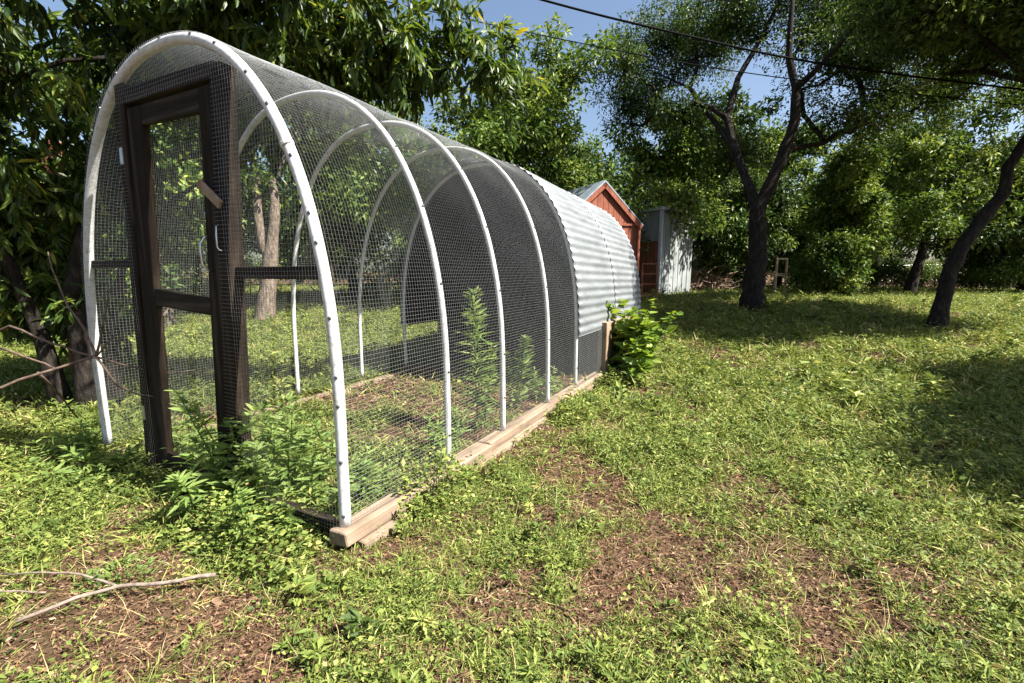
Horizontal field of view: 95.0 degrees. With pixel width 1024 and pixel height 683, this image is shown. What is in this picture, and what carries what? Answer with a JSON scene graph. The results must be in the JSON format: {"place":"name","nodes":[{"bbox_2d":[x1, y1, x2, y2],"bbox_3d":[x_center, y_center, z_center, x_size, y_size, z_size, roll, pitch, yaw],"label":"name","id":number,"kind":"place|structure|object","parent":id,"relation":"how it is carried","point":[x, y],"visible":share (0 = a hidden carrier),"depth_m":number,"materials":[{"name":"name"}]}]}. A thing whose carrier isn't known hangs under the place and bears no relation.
{"place":"outdoors","nodes":[
{"label":"outdoors","id":0,"kind":"place"},
{"bbox_2d":[0,272,1023,682],"bbox_3d":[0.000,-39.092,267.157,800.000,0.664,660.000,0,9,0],"label":"ground","id":1,"kind":"structure","parent":0,"point":[188,606],"depth_m":1.97,"materials":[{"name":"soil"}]},
{"bbox_2d":[0,590,46,592],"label":"fallen stick","id":2,"kind":"object","parent":1,"relation":"on","point":[21,591],"visible":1,"depth_m":1.82,"materials":[{"name":"beige wood"}]},
{"bbox_2d":[41,141,74,374],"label":"oak tree","id":3,"kind":"object","parent":1,"relation":"on","point":[70,354],"visible":0.02,"depth_m":5.33,"materials":[{"name":"green plant"}]},
{"bbox_2d":[14,271,122,334],"bbox_3d":[-7.912,-0.688,8.158,2.424,1.750,1.656,4,9,23],"label":"shrub","id":4,"kind":"object","parent":1,"relation":"on","point":[45,315],"depth_m":8.06,"materials":[{"name":"green plant"}]},
{"bbox_2d":[26,409,123,459],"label":"weed","id":5,"kind":"object","parent":1,"relation":"on","point":[85,438],"visible":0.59,"depth_m":3.22,"materials":[{"name":"green plant"}]},
{"bbox_2d":[19,439,144,491],"bbox_3d":[-2.588,0.775,2.887,0.454,0.306,0.514,0,9,0],"label":"weed","id":6,"kind":"object","parent":1,"relation":"on","point":[93,459],"visible":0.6,"depth_m":2.91,"materials":[{"name":"green plant"}]},
{"bbox_2d":[0,252,193,418],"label":"dead branch","id":7,"kind":"object","parent":1,"relation":"on","point":[96,352],"visible":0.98,"depth_m":2.99,"materials":[{"name":"wood"}]},
{"bbox_2d":[0,36,204,335],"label":"oak tree","id":8,"kind":"object","parent":1,"relation":"on","point":[165,282],"visible":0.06,"depth_m":9.12,"materials":[{"name":"green plant"}]},
{"bbox_2d":[1,571,215,623],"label":"fallen stick","id":9,"kind":"object","parent":1,"relation":"on","point":[116,586],"visible":0.97,"depth_m":1.86,"materials":[{"name":"grey wood"}]},
{"bbox_2d":[69,552,165,600],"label":"creeping plant","id":10,"kind":"object","parent":1,"relation":"on","point":[127,559],"visible":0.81,"depth_m":1.97,"materials":[{"name":"green plant"}]},
{"bbox_2d":[25,53,295,327],"bbox_3d":[-7.782,-3.108,10.259,5.234,6.217,6.693,0,9,0],"label":"oak tree","id":11,"kind":"object","parent":1,"relation":"on","point":[264,173],"visible":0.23,"depth_m":9.77,"materials":[{"name":"green plant"}]},
{"bbox_2d":[130,266,209,296],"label":"shrub","id":12,"kind":"object","parent":1,"relation":"on","point":[205,290],"visible":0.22,"depth_m":13.78,"materials":[{"name":"green plant"}]},
{"bbox_2d":[171,412,217,458],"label":"weed","id":13,"kind":"object","parent":1,"relation":"on","point":[187,434],"visible":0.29,"depth_m":3.23,"materials":[{"name":"green plant"}]},
{"bbox_2d":[156,128,252,283],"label":"oak tree","id":14,"kind":"object","parent":1,"relation":"on","point":[199,260],"visible":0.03,"depth_m":21.78,"materials":[{"name":"green plant"}]},
{"bbox_2d":[212,597,220,604],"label":"fallen leaf","id":15,"kind":"object","parent":1,"relation":"on","point":[217,600],"visible":1,"depth_m":1.84,"materials":[{"name":"plant"}]},
{"bbox_2d":[155,390,316,527],"bbox_3d":[-1.484,0.623,2.566,0.774,0.756,0.684,0,9,0],"label":"weed clump","id":16,"kind":"object","parent":1,"relation":"on","point":[219,484],"visible":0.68,"depth_m":2.52,"materials":[{"name":"green plant"}]},
{"bbox_2d":[203,247,284,293],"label":"shrub","id":17,"kind":"object","parent":1,"relation":"on","point":[248,263],"visible":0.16,"depth_m":15.78,"materials":[{"name":"green plant"}]},
{"bbox_2d":[172,483,319,578],"bbox_3d":[-1.275,0.847,2.231,0.898,0.303,0.481,4,10,28],"label":"creeping plant","id":18,"kind":"object","parent":1,"relation":"on","point":[271,512],"visible":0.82,"depth_m":2.18,"materials":[{"name":"green plant"}]},
{"bbox_2d":[0,0,549,412],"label":"peach tree","id":19,"kind":"object","parent":1,"relation":"on","point":[379,52],"visible":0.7,"depth_m":4.18,"materials":[{"name":"green plant"}]},
{"bbox_2d":[251,397,305,457],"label":"weed","id":20,"kind":"object","parent":1,"relation":"on","point":[267,433],"visible":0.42,"depth_m":3.26,"materials":[{"name":"green plant"}]},
{"bbox_2d":[155,85,409,320],"bbox_3d":[-6.187,-3.666,11.223,7.063,6.754,4.106,0,9,0],"label":"oak tree","id":21,"kind":"object","parent":1,"relation":"on","point":[269,283],"visible":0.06,"depth_m":10.93,"materials":[{"name":"green plant"}]},
{"bbox_2d":[198,125,369,283],"bbox_3d":[-10.343,-5.981,20.941,7.396,7.770,8.167,5,10,31],"label":"oak tree","id":22,"kind":"object","parent":1,"relation":"on","point":[325,179],"visible":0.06,"depth_m":20.30,"materials":[{"name":"green plant"}]},
{"bbox_2d":[223,412,363,552],"bbox_3d":[-1.207,0.723,2.581,0.636,0.502,0.986,-4,10,-26],"label":"weed clump","id":23,"kind":"object","parent":1,"relation":"on","point":[240,508],"visible":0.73,"depth_m":2.46,"materials":[{"name":"green plant"}]},
{"bbox_2d":[283,255,370,288],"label":"shrub","id":24,"kind":"object","parent":1,"relation":"on","point":[317,282],"visible":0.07,"depth_m":15.83,"materials":[{"name":"green plant"}]},
{"bbox_2d":[241,89,452,303],"bbox_3d":[-4.859,-3.980,13.106,6.652,6.842,4.978,2,9,13],"label":"oak tree","id":25,"kind":"object","parent":1,"relation":"on","point":[332,221],"visible":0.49,"depth_m":12.65,"materials":[{"name":"green plant"}]},
{"bbox_2d":[81,30,641,549],"bbox_3d":[-0.395,-0.695,5.198,2.504,2.556,6.104,4,10,28],"label":"hoop run","id":26,"kind":"object","parent":1,"relation":"on","point":[549,268],"visible":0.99,"depth_m":2.92,"materials":[{"name":"metal"}]},
{"bbox_2d":[127,83,230,480],"bbox_3d":[-1.847,-0.213,2.615,0.957,2.145,0.091,4,10,28],"label":"door","id":27,"kind":"structure","parent":26,"relation":"in","point":[198,101],"depth_m":2.62,"materials":[{"name":"brown wood"}]},
{"bbox_2d":[325,440,399,505],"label":"weed","id":28,"kind":"object","parent":1,"relation":"on","point":[364,470],"visible":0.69,"depth_m":2.62,"materials":[{"name":"green plant"}]},
{"bbox_2d":[380,244,404,290],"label":"shrub","id":29,"kind":"object","parent":1,"relation":"on","point":[400,276],"visible":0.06,"depth_m":14.79,"materials":[{"name":"green plant"}]},
{"bbox_2d":[341,113,454,274],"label":"oak tree","id":30,"kind":"object","parent":1,"relation":"on","point":[396,235],"visible":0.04,"depth_m":19.79,"materials":[{"name":"green plant"}]},
{"bbox_2d":[388,425,482,524],"bbox_3d":[-0.449,0.699,2.702,0.448,0.450,0.774,4,10,28],"label":"creeping plant","id":31,"kind":"object","parent":1,"relation":"on","point":[464,469],"visible":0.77,"depth_m":2.65,"materials":[{"name":"green plant"}]},
{"bbox_2d":[418,406,472,457],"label":"weed","id":32,"kind":"object","parent":1,"relation":"on","point":[434,437],"visible":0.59,"depth_m":3.40,"materials":[{"name":"green plant"}]},
{"bbox_2d":[452,286,499,431],"bbox_3d":[-0.258,0.164,3.732,0.454,1.229,0.373,-2,9,-14],"label":"tall weed","id":33,"kind":"object","parent":1,"relation":"on","point":[488,358],"visible":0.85,"depth_m":3.75,"materials":[{"name":"green plant"}]},
{"bbox_2d":[0,282,1023,682],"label":"ground weeds","id":34,"kind":"object","parent":1,"relation":"on","point":[530,546],"visible":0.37,"depth_m":2.81,"materials":[{"name":"green plant"}]},
{"bbox_2d":[0,282,1023,682],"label":"grass","id":35,"kind":"structure","parent":1,"relation":"on","point":[600,392],"depth_m":2.77,"materials":[{"name":"green plant"}]},
{"bbox_2d":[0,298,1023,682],"bbox_3d":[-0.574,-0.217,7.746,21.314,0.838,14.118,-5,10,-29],"label":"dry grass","id":36,"kind":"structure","parent":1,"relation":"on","point":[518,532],"depth_m":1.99,"materials":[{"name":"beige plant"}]},
{"bbox_2d":[498,335,535,406],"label":"tall weed","id":37,"kind":"object","parent":1,"relation":"on","point":[525,363],"visible":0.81,"depth_m":4.40,"materials":[{"name":"green plant"}]},
{"bbox_2d":[417,12,662,222],"bbox_3d":[0.392,-4.301,12.658,6.115,6.918,6.283,-4,9,-23],"label":"oak tree","id":38,"kind":"object","parent":1,"relation":"on","point":[538,126],"visible":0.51,"depth_m":10.91,"materials":[{"name":"green plant"}]},
{"bbox_2d":[524,365,561,403],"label":"weed","id":39,"kind":"object","parent":1,"relation":"on","point":[539,381],"visible":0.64,"depth_m":4.68,"materials":[{"name":"green plant"}]},
{"bbox_2d":[548,395,597,426],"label":"creeping plant","id":40,"kind":"object","parent":1,"relation":"on","point":[581,408],"visible":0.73,"depth_m":4.11,"materials":[{"name":"green plant"}]},
{"bbox_2d":[531,127,634,209],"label":"oak tree","id":41,"kind":"object","parent":1,"relation":"on","point":[584,153],"visible":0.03,"depth_m":22.14,"materials":[{"name":"green plant"}]},
{"bbox_2d":[568,180,642,272],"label":"red shed","id":42,"kind":"structure","parent":1,"relation":"on","point":[604,195],"depth_m":10.44,"materials":[{"name":"paint"}]},
{"bbox_2d":[594,364,626,390],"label":"creeping plant","id":43,"kind":"object","parent":1,"relation":"on","point":[605,379],"visible":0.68,"depth_m":5.25,"materials":[{"name":"green plant"}]},
{"bbox_2d":[606,298,682,384],"bbox_3d":[1.494,-0.057,5.824,0.849,0.985,1.492,0,9,0],"label":"leafy bush","id":44,"kind":"object","parent":1,"relation":"on","point":[634,344],"visible":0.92,"depth_m":5.53,"materials":[{"name":"green plant"}]},
{"bbox_2d":[641,262,657,299],"bbox_3d":[3.306,-1.423,11.296,0.380,0.950,0.150,1,9,10],"label":"ladder","id":45,"kind":"object","parent":1,"relation":"on","point":[656,283],"visible":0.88,"depth_m":11.28,"materials":[{"name":"brown wood"}]},
{"bbox_2d":[633,206,693,295],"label":"white shed","id":46,"kind":"structure","parent":1,"relation":"on","point":[670,252],"depth_m":13.33,"materials":[{"name":"paint"}]},
{"bbox_2d":[601,97,738,263],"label":"oak tree","id":47,"kind":"object","parent":1,"relation":"on","point":[674,165],"visible":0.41,"depth_m":14.04,"materials":[{"name":"green plant"}]},
{"bbox_2d":[691,254,740,287],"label":"shrub","id":48,"kind":"object","parent":1,"relation":"on","point":[699,265],"visible":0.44,"depth_m":16.56,"materials":[{"name":"green plant"}]},
{"bbox_2d":[690,257,747,292],"bbox_3d":[6.341,-2.225,15.861,3.593,1.384,2.347,-1,9,-6],"label":"brush pile","id":49,"kind":"object","parent":1,"relation":"on","point":[698,284],"visible":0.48,"depth_m":15.60,"materials":[{"name":"brown wood"}]},
{"bbox_2d":[673,82,809,287],"bbox_3d":[7.296,-4.790,16.418,4.875,6.717,6.662,0,9,0],"label":"oak tree","id":50,"kind":"object","parent":1,"relation":"on","point":[728,242],"visible":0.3,"depth_m":15.23,"materials":[{"name":"green plant"}]},
{"bbox_2d":[726,256,768,284],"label":"shrub","id":51,"kind":"object","parent":1,"relation":"on","point":[737,268],"visible":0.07,"depth_m":18.62,"materials":[{"name":"green plant"}]},
{"bbox_2d":[763,258,790,291],"bbox_3d":[8.492,-2.113,15.086,0.720,1.120,0.530,-2,9,-15],"label":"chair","id":52,"kind":"object","parent":1,"relation":"on","point":[775,275],"visible":0.65,"depth_m":14.86,"materials":[{"name":"brown wood"}]},
{"bbox_2d":[766,252,790,283],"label":"shrub","id":53,"kind":"object","parent":1,"relation":"on","point":[771,280],"visible":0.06,"depth_m":20.74,"materials":[{"name":"green plant"}]},
{"bbox_2d":[693,117,872,286],"bbox_3d":[11.335,-5.501,19.908,6.723,7.064,7.425,0,9,0],"label":"oak tree","id":54,"kind":"object","parent":1,"relation":"on","point":[800,168],"visible":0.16,"depth_m":17.94,"materials":[{"name":"green plant"}]},
{"bbox_2d":[569,0,1023,312],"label":"oak tree","id":55,"kind":"object","parent":1,"relation":"on","point":[742,25],"visible":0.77,"depth_m":10.46,"materials":[{"name":"green plant"}]},
{"bbox_2d":[781,248,830,293],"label":"shrub","id":56,"kind":"object","parent":1,"relation":"on","point":[802,280],"visible":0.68,"depth_m":12.78,"materials":[{"name":"green plant"}]},
{"bbox_2d":[787,179,894,282],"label":"oak tree","id":57,"kind":"object","parent":1,"relation":"on","point":[885,254],"depth_m":25.57,"materials":[{"name":"green plant"}]},
{"bbox_2d":[790,136,908,297],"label":"young tree","id":58,"kind":"object","parent":1,"relation":"on","point":[854,237],"visible":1,"depth_m":12.12,"materials":[{"name":"green plant"}]},
{"bbox_2d":[779,112,976,287],"bbox_3d":[13.700,-5.217,18.288,6.865,7.021,6.790,0,9,0],"label":"oak tree","id":59,"kind":"object","parent":1,"relation":"on","point":[838,139],"visible":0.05,"depth_m":17.95,"materials":[{"name":"green plant"}]},
{"bbox_2d":[858,253,927,288],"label":"shrub","id":60,"kind":"object","parent":1,"relation":"on","point":[890,270],"visible":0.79,"depth_m":16.66,"materials":[{"name":"green plant"}]},
{"bbox_2d":[881,251,931,278],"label":"shrub","id":61,"kind":"object","parent":1,"relation":"on","point":[910,262],"visible":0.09,"depth_m":22.55,"materials":[{"name":"green plant"}]},
{"bbox_2d":[881,224,936,283],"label":"oak tree","id":62,"kind":"object","parent":1,"relation":"on","point":[908,254],"visible":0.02,"depth_m":25.60,"materials":[{"name":"green plant"}]},
{"bbox_2d":[901,258,942,287],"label":"shrub","id":63,"kind":"object","parent":1,"relation":"on","point":[928,270],"visible":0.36,"depth_m":18.12,"materials":[{"name":"green plant"}]},
{"bbox_2d":[834,0,1023,328],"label":"oak tree","id":64,"kind":"object","parent":1,"relation":"on","point":[985,36],"visible":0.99,"depth_m":7.07,"materials":[{"name":"green plant"}]},
{"bbox_2d":[882,263,988,288],"bbox_3d":[17.202,-2.638,19.076,4.390,1.254,3.677,0,9,0],"label":"brush pile","id":65,"kind":"object","parent":1,"relation":"on","point":[926,284],"visible":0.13,"depth_m":18.77,"materials":[{"name":"brown wood"}]},
{"bbox_2d":[862,81,1023,292],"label":"oak tree","id":66,"kind":"object","parent":1,"relation":"on","point":[925,209],"visible":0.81,"depth_m":12.70,"materials":[{"name":"green plant"}]},
{"bbox_2d":[911,258,982,271],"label":"shrub","id":67,"kind":"object","parent":1,"relation":"on","point":[943,263],"visible":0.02,"depth_m":21.90,"materials":[{"name":"green plant"}]},
{"bbox_2d":[915,129,1023,291],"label":"oak tree","id":68,"kind":"object","parent":1,"relation":"on","point":[998,241],"visible":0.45,"depth_m":14.49,"materials":[{"name":"green plant"}]},
{"bbox_2d":[934,259,1016,289],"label":"shrub","id":69,"kind":"object","parent":1,"relation":"on","point":[963,280],"visible":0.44,"depth_m":15.75,"materials":[{"name":"green plant"}]},
{"bbox_2d":[967,256,1023,290],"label":"shrub","id":70,"kind":"object","parent":1,"relation":"on","point":[1005,271],"visible":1,"depth_m":13.98,"materials":[{"name":"green plant"}]},
{"bbox_2d":[2,0,1023,271],"label":"sky","id":71,"kind":"structure","parent":0,"point":[529,13],"materials":[{"name":"blue"}]},
{"bbox_2d":[387,1,1023,105],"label":"power cable","id":72,"kind":"object","parent":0,"point":[738,71],"visible":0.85,"depth_m":7.70,"materials":[{"name":"black rubber"}]},
{"bbox_2d":[540,0,1023,90],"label":"power cable","id":73,"kind":"object","parent":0,"point":[747,49],"visible":1,"depth_m":7.20,"materials":[{"name":"black rubber"}]}
]}

